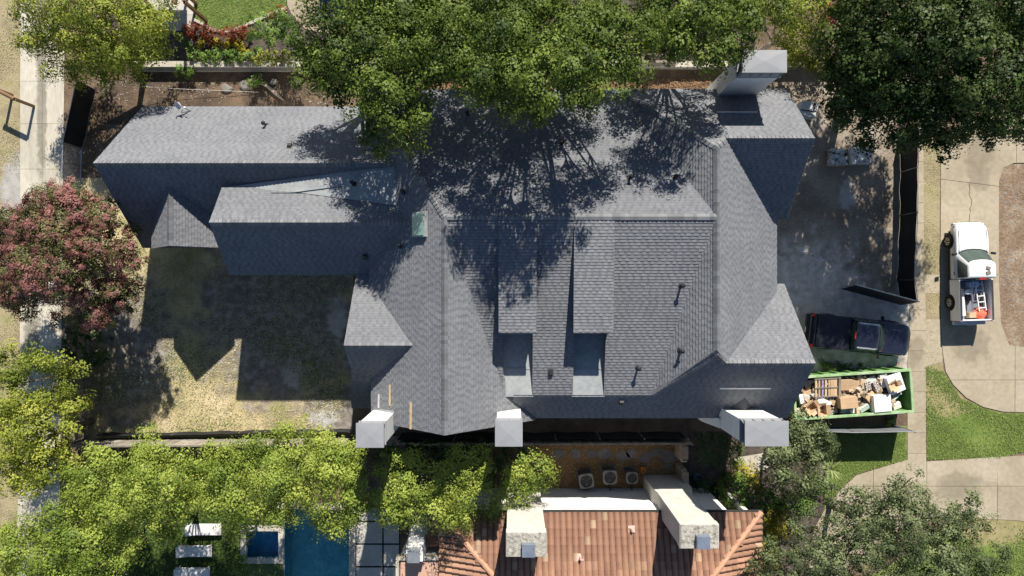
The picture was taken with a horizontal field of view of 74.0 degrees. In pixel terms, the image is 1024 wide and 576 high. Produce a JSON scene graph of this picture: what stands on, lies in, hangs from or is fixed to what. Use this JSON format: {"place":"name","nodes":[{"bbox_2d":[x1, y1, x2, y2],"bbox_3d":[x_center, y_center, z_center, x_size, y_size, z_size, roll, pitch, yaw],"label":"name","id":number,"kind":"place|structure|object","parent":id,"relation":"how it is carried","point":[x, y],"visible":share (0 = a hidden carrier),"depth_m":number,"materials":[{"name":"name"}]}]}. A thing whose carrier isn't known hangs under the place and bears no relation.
{"place":"outdoors","nodes":[
{"label":"outdoors","id":0,"kind":"place"},
{"bbox_2d":[129,0,193,30],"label":"garden patio","id":1,"kind":"structure","parent":0,"point":[186,13],"depth_m":39.97,"materials":[{"name":"grey concrete"}]},
{"bbox_2d":[144,0,207,21],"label":"pergola","id":2,"kind":"object","parent":1,"relation":"on","point":[194,10],"visible":0.85,"depth_m":38.60,"materials":[{"name":"brown wood"}]},
{"bbox_2d":[81,455,282,575],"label":"neighbour grass","id":3,"kind":"structure","parent":0,"point":[264,570],"depth_m":39.99,"materials":[{"name":"green plant"}]},
{"bbox_2d":[116,420,223,548],"bbox_3d":[-17.794,9.681,35.940,5.934,8.221,6.176,-41,90,0],"label":"garden tree","id":4,"kind":"object","parent":3,"relation":"on","point":[160,495],"visible":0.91,"depth_m":33.36,"materials":[{"name":"green plant"}]},
{"bbox_2d":[122,511,239,575],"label":"shade grass","id":5,"kind":"structure","parent":3,"relation":"on","point":[198,539],"depth_m":39.95,"materials":[{"name":"green plant"}]},
{"bbox_2d":[173,566,209,575],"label":"sun lounger","id":6,"kind":"object","parent":5,"relation":"on","point":[190,571],"visible":1,"depth_m":39.57,"materials":[{"name":"white plastic"}]},
{"bbox_2d":[176,544,211,557],"bbox_3d":[-18.535,15.372,39.696,2.000,0.584,0.660,0,90,0],"label":"sun lounger","id":7,"kind":"object","parent":5,"relation":"on","point":[182,550],"visible":1,"depth_m":39.57,"materials":[{"name":"white plastic"}]},
{"bbox_2d":[185,523,220,535],"bbox_3d":[-18.000,14.114,39.696,2.000,0.584,0.660,0,90,0],"label":"sun lounger","id":8,"kind":"object","parent":5,"relation":"on","point":[191,529],"visible":0.79,"depth_m":39.57,"materials":[{"name":"white plastic"}]},
{"bbox_2d":[224,551,248,575],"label":"shrub","id":9,"kind":"object","parent":3,"relation":"on","point":[237,571],"visible":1,"depth_m":38.82,"materials":[{"name":"green plant"}]},
{"bbox_2d":[240,525,283,563],"bbox_3d":[-14.698,15.095,39.980,2.545,0.100,2.227,0,90,0],"label":"spa coping","id":10,"kind":"object","parent":3,"relation":"on","point":[279,559],"visible":0.65,"depth_m":39.93,"materials":[{"name":"stone"}]},
{"bbox_2d":[70,178,352,446],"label":"back lawn","id":11,"kind":"structure","parent":0,"point":[266,388],"depth_m":39.99,"materials":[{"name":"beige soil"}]},
{"bbox_2d":[0,175,150,333],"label":"crape myrtle","id":12,"kind":"object","parent":11,"relation":"on","point":[28,229],"visible":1,"depth_m":33.38,"materials":[{"name":"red plant"}]},
{"bbox_2d":[62,324,89,445],"bbox_3d":[-24.929,5.446,38.911,0.150,2.178,6.833,2,90,0],"label":"wooden fence","id":13,"kind":"object","parent":11,"relation":"on","point":[83,383],"visible":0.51,"depth_m":39.06,"materials":[{"name":"brown wood"}]},
{"bbox_2d":[56,317,113,370],"bbox_3d":[-24.110,3.191,38.564,2.951,2.884,2.821,-17,90,0],"label":"shrub","id":14,"kind":"object","parent":11,"relation":"on","point":[88,360],"visible":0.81,"depth_m":37.84,"materials":[{"name":"green plant"}]},
{"bbox_2d":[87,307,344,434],"bbox_3d":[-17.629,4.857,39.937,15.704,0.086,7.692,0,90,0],"label":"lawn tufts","id":15,"kind":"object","parent":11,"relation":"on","point":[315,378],"visible":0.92,"depth_m":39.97,"materials":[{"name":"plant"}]},
{"bbox_2d":[92,429,352,436],"bbox_3d":[-16.746,8.410,39.520,14.821,0.960,0.115,-1,90,0],"label":"screen fence","id":16,"kind":"object","parent":11,"relation":"on","point":[197,433],"visible":0.74,"depth_m":39.52,"materials":[{"name":"fabric"}]},
{"bbox_2d":[193,0,286,29],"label":"garden lawn","id":17,"kind":"structure","parent":0,"point":[231,7],"depth_m":39.98,"materials":[{"name":"plant"}]},
{"bbox_2d":[356,508,399,575],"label":"pool patio","id":18,"kind":"structure","parent":0,"point":[377,550],"depth_m":39.94,"materials":[{"name":"grey concrete"}]},
{"bbox_2d":[67,66,724,123],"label":"side yard soil","id":19,"kind":"structure","parent":0,"point":[103,110],"depth_m":39.99,"materials":[{"name":"brown soil"}]},
{"bbox_2d":[61,81,95,148],"bbox_3d":[-24.911,-9.950,39.070,0.093,1.860,3.627,13,90,0],"label":"screen fence","id":20,"kind":"object","parent":19,"relation":"on","point":[77,122],"visible":0.91,"depth_m":39.09,"materials":[{"name":"fabric"}]},
{"bbox_2d":[174,63,196,79],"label":"shrub","id":21,"kind":"object","parent":19,"relation":"on","point":[189,71],"visible":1,"depth_m":39.37,"materials":[{"name":"green plant"}]},
{"bbox_2d":[93,50,815,447],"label":"shingled house","id":22,"kind":"structure","parent":0,"point":[611,262],"depth_m":32.13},
{"bbox_2d":[60,0,1023,575],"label":"ground","id":23,"kind":"structure","parent":0,"point":[100,138],"depth_m":40.00,"materials":[{"name":"soil"}]},
{"bbox_2d":[0,0,19,575],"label":"verge","id":24,"kind":"structure","parent":23,"relation":"on","point":[10,187],"depth_m":39.99,"materials":[{"name":"beige concrete"}]},
{"bbox_2d":[0,3,20,557],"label":"weeds","id":25,"kind":"object","parent":24,"relation":"on","point":[11,134],"visible":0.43,"depth_m":39.97,"materials":[{"name":"plant"}]},
{"bbox_2d":[17,0,64,575],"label":"alley","id":26,"kind":"structure","parent":23,"relation":"on","point":[41,130],"depth_m":39.97,"materials":[{"name":"concrete"}]},
{"bbox_2d":[0,89,34,107],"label":"timber rail","id":27,"kind":"object","parent":26,"relation":"on","point":[8,95],"visible":1,"depth_m":38.61,"materials":[{"name":"brown wood"}]},
{"bbox_2d":[0,383,94,508],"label":"shade tree","id":28,"kind":"object","parent":23,"relation":"on","point":[31,449],"visible":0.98,"depth_m":33.90,"materials":[{"name":"green plant"}]},
{"bbox_2d":[0,337,106,417],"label":"shade tree","id":29,"kind":"object","parent":23,"relation":"on","point":[46,362],"visible":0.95,"depth_m":34.33,"materials":[{"name":"green plant"}]},
{"bbox_2d":[61,143,82,183],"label":"chain link gate","id":30,"kind":"structure","parent":23,"relation":"on","point":[62,166],"depth_m":39.04,"materials":[{"name":"metal"}]},
{"bbox_2d":[0,498,145,575],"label":"garden tree","id":31,"kind":"object","parent":23,"relation":"on","point":[70,534],"visible":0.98,"depth_m":33.83,"materials":[{"name":"green plant"}]},
{"bbox_2d":[2,0,182,96],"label":"shade tree","id":32,"kind":"object","parent":23,"relation":"on","point":[106,47],"visible":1,"depth_m":34.62,"materials":[{"name":"green plant"}]},
{"bbox_2d":[52,440,161,549],"bbox_3d":[-20.558,10.471,36.097,6.134,7.906,5.468,0,90,0],"label":"garden tree","id":33,"kind":"object","parent":23,"relation":"on","point":[89,498],"visible":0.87,"depth_m":33.65,"materials":[{"name":"green plant"}]},
{"bbox_2d":[171,432,277,547],"bbox_3d":[-14.101,9.947,36.078,5.238,7.944,5.872,19,90,0],"label":"garden tree","id":34,"kind":"object","parent":23,"relation":"on","point":[230,497],"visible":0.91,"depth_m":33.11,"materials":[{"name":"green plant"}]},
{"bbox_2d":[246,531,277,557],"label":"spa basin","id":35,"kind":"object","parent":23,"relation":"in","point":[264,544],"visible":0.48,"depth_m":40.90,"materials":[{"name":"liquid"}]},
{"bbox_2d":[241,412,354,533],"bbox_3d":[-11.451,9.405,35.670,5.221,8.760,6.308,44,90,0],"label":"garden tree","id":36,"kind":"object","parent":23,"relation":"on","point":[276,458],"visible":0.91,"depth_m":33.09,"materials":[{"name":"green plant"}]},
{"bbox_2d":[284,510,348,575],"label":"pool basin","id":37,"kind":"object","parent":23,"relation":"in","point":[306,553],"depth_m":41.50,"materials":[{"name":"liquid"}]},
{"bbox_2d":[278,503,355,575],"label":"pool coping","id":38,"kind":"object","parent":23,"relation":"on","point":[352,557],"visible":0.33,"depth_m":39.93,"materials":[{"name":"stone"}]},
{"bbox_2d":[277,424,373,546],"bbox_3d":[-9.194,9.958,36.047,4.986,8.006,6.140,0,90,0],"label":"garden tree","id":39,"kind":"object","parent":23,"relation":"on","point":[347,455],"visible":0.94,"depth_m":33.34,"materials":[{"name":"green plant"}]},
{"bbox_2d":[287,0,395,34],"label":"pool deck","id":40,"kind":"structure","parent":23,"relation":"on","point":[291,5],"depth_m":39.96,"materials":[{"name":"beige concrete"}]},
{"bbox_2d":[278,0,432,110],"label":"shade tree","id":41,"kind":"object","parent":23,"relation":"on","point":[354,13],"visible":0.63,"depth_m":30.25,"materials":[{"name":"green plant"}]},
{"bbox_2d":[62,436,693,448],"bbox_3d":[-7.492,8.805,38.961,35.275,2.078,0.174,0,90,0],"label":"wooden fence","id":42,"kind":"object","parent":23,"relation":"on","point":[173,442],"visible":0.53,"depth_m":38.51,"materials":[{"name":"brown wood"}]},
{"bbox_2d":[357,443,441,534],"bbox_3d":[-5.706,10.224,36.448,4.494,7.205,4.712,0,90,0],"label":"garden tree","id":43,"kind":"object","parent":23,"relation":"on","point":[407,478],"visible":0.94,"depth_m":33.95,"materials":[{"name":"green plant"}]},
{"bbox_2d":[325,0,477,169],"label":"shade tree","id":44,"kind":"object","parent":23,"relation":"on","point":[406,56],"visible":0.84,"depth_m":28.09,"materials":[{"name":"green plant"}]},
{"bbox_2d":[369,435,446,480],"bbox_3d":[-5.840,9.620,38.631,4.365,2.746,2.609,0,90,0],"label":"shrub","id":45,"kind":"object","parent":23,"relation":"on","point":[407,445],"visible":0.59,"depth_m":37.97,"materials":[{"name":"green plant"}]},
{"bbox_2d":[396,501,450,575],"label":"annex","id":46,"kind":"object","parent":23,"relation":"on","point":[419,555],"visible":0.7,"depth_m":35.90,"materials":[{"name":"white paint"}]},
{"bbox_2d":[108,0,754,64],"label":"garden bed mulch","id":47,"kind":"object","parent":23,"relation":"on","point":[180,51],"visible":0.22,"depth_m":39.99,"materials":[{"name":"brown soil"}]},
{"bbox_2d":[180,19,196,41],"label":"red shrub","id":48,"kind":"object","parent":47,"relation":"on","point":[190,35],"visible":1,"depth_m":39.16,"materials":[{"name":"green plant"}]},
{"bbox_2d":[191,23,210,40],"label":"red shrub","id":49,"kind":"object","parent":47,"relation":"on","point":[198,28],"visible":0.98,"depth_m":39.18,"materials":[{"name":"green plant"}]},
{"bbox_2d":[239,4,306,56],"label":"garden tree","id":50,"kind":"object","parent":47,"relation":"on","point":[283,17],"visible":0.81,"depth_m":36.95,"materials":[{"name":"green plant"}]},
{"bbox_2d":[416,441,496,537],"bbox_3d":[-2.850,10.207,36.354,4.211,7.391,5.098,0,90,0],"label":"garden tree","id":51,"kind":"object","parent":23,"relation":"on","point":[446,502],"visible":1,"depth_m":33.79,"materials":[{"name":"green plant"}]},
{"bbox_2d":[133,61,824,71],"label":"garden wall","id":52,"kind":"structure","parent":23,"relation":"on","point":[244,66],"depth_m":39.40,"materials":[{"name":"grey concrete"}]},
{"bbox_2d":[438,432,529,483],"bbox_3d":[-1.571,9.514,38.596,5.342,2.819,2.809,0,90,0],"label":"shrub","id":53,"kind":"object","parent":23,"relation":"on","point":[501,462],"visible":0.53,"depth_m":37.89,"materials":[{"name":"green plant"}]},
{"bbox_2d":[473,445,564,526],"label":"garden tree","id":54,"kind":"object","parent":23,"relation":"on","point":[530,475],"visible":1,"depth_m":34.57,"materials":[{"name":"green plant"}]},
{"bbox_2d":[410,0,668,136],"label":"shade tree","id":55,"kind":"object","parent":23,"relation":"on","point":[517,61],"visible":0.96,"depth_m":26.47,"materials":[{"name":"green plant"}]},
{"bbox_2d":[439,475,763,575],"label":"tiled house","id":56,"kind":"structure","parent":23,"relation":"on","point":[664,525],"depth_m":35.07,"materials":[{"name":"tile"}]},
{"bbox_2d":[539,439,682,487],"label":"gravel yard","id":57,"kind":"structure","parent":23,"relation":"on","point":[569,460],"depth_m":39.99,"materials":[{"name":"gravel"}]},
{"bbox_2d":[576,468,593,489],"bbox_3d":[4.311,11.320,39.503,0.941,0.970,1.366,-9,90,0],"label":"air conditioner","id":58,"kind":"object","parent":57,"relation":"on","point":[585,479],"visible":1,"depth_m":39.12,"materials":[{"name":"grey metal"}]},
{"bbox_2d":[600,465,616,490],"bbox_3d":[5.647,11.107,39.503,0.896,0.970,1.323,-2,90,0],"label":"air conditioner","id":59,"kind":"object","parent":57,"relation":"on","point":[608,475],"visible":1,"depth_m":39.12,"materials":[{"name":"grey metal"}]},
{"bbox_2d":[623,467,637,489],"bbox_3d":[6.911,11.143,39.503,0.739,0.970,1.175,0,90,0],"label":"air conditioner","id":60,"kind":"object","parent":57,"relation":"on","point":[630,475],"visible":1,"depth_m":39.12,"materials":[{"name":"grey metal"}]},
{"bbox_2d":[674,445,687,461],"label":"brick wall","id":61,"kind":"structure","parent":57,"relation":"on","point":[681,453],"depth_m":38.32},
{"bbox_2d":[675,463,688,483],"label":"brick wall","id":62,"kind":"structure","parent":57,"relation":"on","point":[682,473],"depth_m":38.60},
{"bbox_2d":[624,0,803,80],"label":"shade tree","id":63,"kind":"object","parent":23,"relation":"on","point":[718,18],"visible":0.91,"depth_m":27.89,"materials":[{"name":"green plant"}]},
{"bbox_2d":[676,431,840,575],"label":"shrub bed mulch","id":64,"kind":"object","parent":23,"relation":"on","point":[691,465],"visible":0.25,"depth_m":39.99,"materials":[{"name":"brown soil"}]},
{"bbox_2d":[691,470,733,500],"bbox_3d":[11.618,11.419,39.330,2.554,1.350,1.875,0,90,0],"label":"shrub","id":65,"kind":"object","parent":64,"relation":"on","point":[703,484],"visible":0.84,"depth_m":39.06,"materials":[{"name":"green plant"}]},
{"bbox_2d":[693,431,733,470],"bbox_3d":[11.152,9.028,38.442,2.334,3.120,2.212,0,90,0],"label":"topiary","id":66,"kind":"object","parent":64,"relation":"on","point":[701,443],"visible":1,"depth_m":37.45,"materials":[{"name":"green plant"}]},
{"bbox_2d":[725,436,745,468],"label":"shrub","id":67,"kind":"object","parent":64,"relation":"on","point":[739,449],"visible":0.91,"depth_m":38.30,"materials":[{"name":"green plant"}]},
{"bbox_2d":[714,471,757,509],"bbox_3d":[12.675,11.567,38.705,2.396,2.598,2.385,0,90,0],"label":"shrub","id":68,"kind":"object","parent":64,"relation":"on","point":[743,494],"visible":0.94,"depth_m":38.05,"materials":[{"name":"green plant"}]},
{"bbox_2d":[730,460,762,498],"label":"shrub","id":69,"kind":"object","parent":64,"relation":"on","point":[745,470],"visible":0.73,"depth_m":38.78,"materials":[{"name":"yellow plant"}]},
{"bbox_2d":[735,453,773,473],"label":"garden step path","id":70,"kind":"structure","parent":64,"relation":"on","point":[752,459],"depth_m":39.98,"materials":[{"name":"beige stone"}]},
{"bbox_2d":[755,506,797,573],"bbox_3d":[14.995,14.253,38.905,2.722,2.198,4.025,0,90,0],"label":"shrub","id":71,"kind":"object","parent":64,"relation":"on","point":[775,528],"visible":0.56,"depth_m":38.21,"materials":[{"name":"green plant"}]},
{"bbox_2d":[755,474,818,522],"bbox_3d":[15.539,12.048,38.772,3.644,2.465,2.414,17,90,0],"label":"shrub","id":72,"kind":"object","parent":64,"relation":"on","point":[782,505],"visible":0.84,"depth_m":38.03,"materials":[{"name":"green plant"}]},
{"bbox_2d":[748,409,840,505],"bbox_3d":[15.182,9.027,37.344,4.294,5.411,4.985,43,90,0],"label":"garden tree","id":73,"kind":"object","parent":23,"relation":"on","point":[784,455],"visible":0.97,"depth_m":35.36,"materials":[{"name":"green plant"}]},
{"bbox_2d":[739,0,854,72],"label":"shade tree","id":74,"kind":"object","parent":23,"relation":"on","point":[776,40],"visible":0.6,"depth_m":32.99,"materials":[{"name":"green plant"}]},
{"bbox_2d":[789,366,913,420],"bbox_3d":[19.380,6.060,39.260,6.800,1.432,2.600,-4,90,0],"label":"dumpster","id":75,"kind":"object","parent":23,"relation":"on","point":[905,398],"visible":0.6,"depth_m":38.64,"materials":[{"name":"green metal"}]},
{"bbox_2d":[814,377,840,397],"bbox_3d":[17.907,5.655,38.538,1.500,0.130,1.150,-3,96,-2],"label":"shelf rack","id":76,"kind":"object","parent":75,"relation":"on","point":[832,387],"visible":1,"depth_m":38.54,"materials":[{"name":"wood"}]},
{"bbox_2d":[796,373,896,413],"bbox_3d":[19.118,6.066,39.259,5.949,1.292,2.393,-4,90,0],"label":"scrap heap","id":77,"kind":"object","parent":75,"relation":"in","point":[853,392],"visible":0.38,"depth_m":38.89,"materials":[{"name":"brown cardboard"}]},
{"bbox_2d":[803,400,820,415],"bbox_3d":[17.019,6.800,38.690,0.940,0.529,0.805,-38,96,-9],"label":"carton","id":78,"kind":"object","parent":77,"relation":"on","point":[810,404],"visible":0.98,"depth_m":38.56,"materials":[{"name":"cardboard"}]},
{"bbox_2d":[835,395,858,408],"bbox_3d":[19.038,6.493,38.647,0.980,0.666,0.620,-6,90,0],"label":"carton","id":79,"kind":"object","parent":77,"relation":"on","point":[847,402],"visible":0.96,"depth_m":38.32,"materials":[{"name":"cardboard"}]},
{"bbox_2d":[867,394,891,412],"bbox_3d":[21.011,6.551,38.965,0.980,0.970,0.950,-5,90,0],"label":"foam box","id":80,"kind":"object","parent":77,"relation":"on","point":[880,403],"visible":0.69,"depth_m":38.48,"materials":[{"name":"white plastic"}]},
{"bbox_2d":[883,372,905,394],"bbox_3d":[21.776,5.434,38.652,0.900,0.300,1.050,-23,97,-6],"label":"foam sheet","id":81,"kind":"object","parent":77,"relation":"on","point":[888,379],"visible":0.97,"depth_m":38.53,"materials":[{"name":"white plastic"}]},
{"bbox_2d":[797,425,916,433],"bbox_3d":[19.619,8.125,39.095,6.280,1.810,0.159,0,90,0],"label":"screen fence","id":82,"kind":"object","parent":23,"relation":"on","point":[857,429],"visible":0.69,"depth_m":39.10,"materials":[{"name":"fabric"}]},
{"bbox_2d":[738,462,1015,575],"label":"live oak","id":83,"kind":"object","parent":23,"relation":"on","point":[881,526],"visible":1,"depth_m":33.03,"materials":[{"name":"green plant"}]},
{"bbox_2d":[809,0,1023,168],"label":"oak tree","id":84,"kind":"object","parent":23,"relation":"on","point":[873,84],"visible":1,"depth_m":30.28,"materials":[{"name":"green plant"}]},
{"bbox_2d":[809,456,1023,570],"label":"neighbour walk","id":85,"kind":"structure","parent":23,"relation":"on","point":[998,482],"depth_m":39.96,"materials":[{"name":"beige concrete"}]},
{"bbox_2d":[924,274,939,293],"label":"crossing slab","id":86,"kind":"structure","parent":23,"relation":"on","point":[932,286],"depth_m":39.97,"materials":[{"name":"beige concrete"}]},
{"bbox_2d":[923,136,941,371],"bbox_3d":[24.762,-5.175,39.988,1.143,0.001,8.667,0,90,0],"label":"kerb verge","id":87,"kind":"structure","parent":23,"relation":"on","point":[931,208],"depth_m":39.99,"materials":[{"name":"plant"}]},
{"bbox_2d":[872,519,1023,575],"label":"corner verge","id":88,"kind":"structure","parent":23,"relation":"on","point":[1001,530],"depth_m":39.99,"materials":[{"name":"beige soil"}]},
{"bbox_2d":[938,525,1023,575],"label":"corner grass","id":89,"kind":"structure","parent":88,"relation":"on","point":[1018,562],"depth_m":39.96,"materials":[{"name":"green plant"}]},
{"bbox_2d":[940,117,1023,411],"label":"circular drive","id":90,"kind":"structure","parent":23,"relation":"on","point":[984,365],"depth_m":39.97,"materials":[{"name":"beige concrete"}]},
{"bbox_2d":[943,222,995,324],"bbox_3d":[26.423,-0.835,39.011,2.469,1.888,5.970,-2,90,0],"label":"pickup truck","id":91,"kind":"object","parent":90,"relation":"on","point":[966,244],"visible":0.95,"depth_m":38.87,"materials":[{"name":"white paint"}]},
{"bbox_2d":[379,77,713,88],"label":"fallen leaves","id":92,"kind":"object","parent":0,"point":[660,84],"visible":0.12,"depth_m":39.96,"materials":[{"name":"brown plant"}]},
{"bbox_2d":[764,69,910,371],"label":"front yard soil","id":93,"kind":"structure","parent":0,"point":[832,214],"depth_m":39.99,"materials":[{"name":"soil"}]},
{"bbox_2d":[797,101,818,119],"bbox_3d":[17.225,-10.379,39.668,1.010,0.639,0.860,8,90,0],"label":"storage chest","id":94,"kind":"object","parent":93,"relation":"on","point":[806,109],"visible":0.74,"depth_m":39.38,"materials":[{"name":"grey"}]},
{"bbox_2d":[826,149,844,165],"bbox_3d":[19.032,-7.647,39.911,1.050,0.126,1.000,0,90,0],"label":"pallet","id":95,"kind":"object","parent":93,"relation":"on","point":[827,150],"visible":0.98,"depth_m":39.85,"materials":[{"name":"wood"}]},
{"bbox_2d":[827,148,848,166],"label":"broken stones","id":96,"kind":"object","parent":95,"relation":"on","point":[837,158],"visible":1,"depth_m":39.61,"materials":[{"name":"grey stone"}]},
{"bbox_2d":[779,139,899,268],"bbox_3d":[19.266,-5.064,39.964,7.170,0.032,8.004,0,90,0],"label":"front debris","id":97,"kind":"object","parent":93,"relation":"on","point":[870,212],"visible":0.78,"depth_m":39.98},
{"bbox_2d":[817,357,867,371],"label":"weed clump","id":98,"kind":"object","parent":93,"relation":"on","point":[824,364],"visible":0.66,"depth_m":39.75,"materials":[{"name":"green plant"}]},
{"bbox_2d":[804,313,910,358],"bbox_3d":[19.956,2.710,39.013,5.970,1.934,2.469,6,90,0],"label":"pickup truck","id":99,"kind":"object","parent":93,"relation":"on","point":[882,336],"visible":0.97,"depth_m":38.62,"materials":[{"name":"blue paint"}]},
{"bbox_2d":[839,284,919,304],"bbox_3d":[21.048,0.405,39.025,3.801,1.957,0.290,15,90,0],"label":"gate leaf","id":100,"kind":"object","parent":93,"relation":"on","point":[877,294],"visible":1,"depth_m":38.96,"materials":[{"name":"metal"}]},
{"bbox_2d":[897,122,918,300],"bbox_3d":[22.784,-4.334,39.095,0.244,1.810,10.090,0,90,0],"label":"screen fence","id":101,"kind":"object","parent":93,"relation":"on","point":[907,241],"visible":0.8,"depth_m":39.05,"materials":[{"name":"metal"}]},
{"bbox_2d":[825,426,906,507],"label":"house lawn","id":102,"kind":"structure","parent":0,"point":[832,480],"depth_m":39.98,"materials":[{"name":"green plant"}]},
{"bbox_2d":[819,461,842,479],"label":"yucca","id":103,"kind":"object","parent":102,"relation":"on","point":[835,475],"visible":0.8,"depth_m":39.21,"materials":[{"name":"green plant"}]},
{"bbox_2d":[907,148,925,460],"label":"sidewalk","id":104,"kind":"structure","parent":0,"point":[916,442],"depth_m":39.96,"materials":[{"name":"beige concrete"}]},
{"bbox_2d":[926,319,941,365],"bbox_3d":[24.825,3.222,39.999,1.016,0.050,2.794,0,90,0],"label":"drive apron","id":105,"kind":"object","parent":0,"point":[935,325],"visible":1,"depth_m":39.97,"materials":[{"name":"beige concrete"}]},
{"bbox_2d":[925,294,942,366],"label":"verge dirt","id":106,"kind":"structure","parent":0,"point":[936,314],"depth_m":39.99,"materials":[{"name":"beige soil"}]},
{"bbox_2d":[925,362,1023,460],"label":"street lawn","id":107,"kind":"structure","parent":0,"point":[970,433],"depth_m":39.98,"materials":[{"name":"green plant"}]},
{"bbox_2d":[999,164,1023,346],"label":"island bed","id":108,"kind":"object","parent":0,"point":[1012,324],"visible":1,"depth_m":39.99,"materials":[{"name":"soil"}]},
{"bbox_2d":[1001,177,1023,334],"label":"island rubble","id":109,"kind":"object","parent":108,"relation":"on","point":[1009,248],"visible":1,"depth_m":39.97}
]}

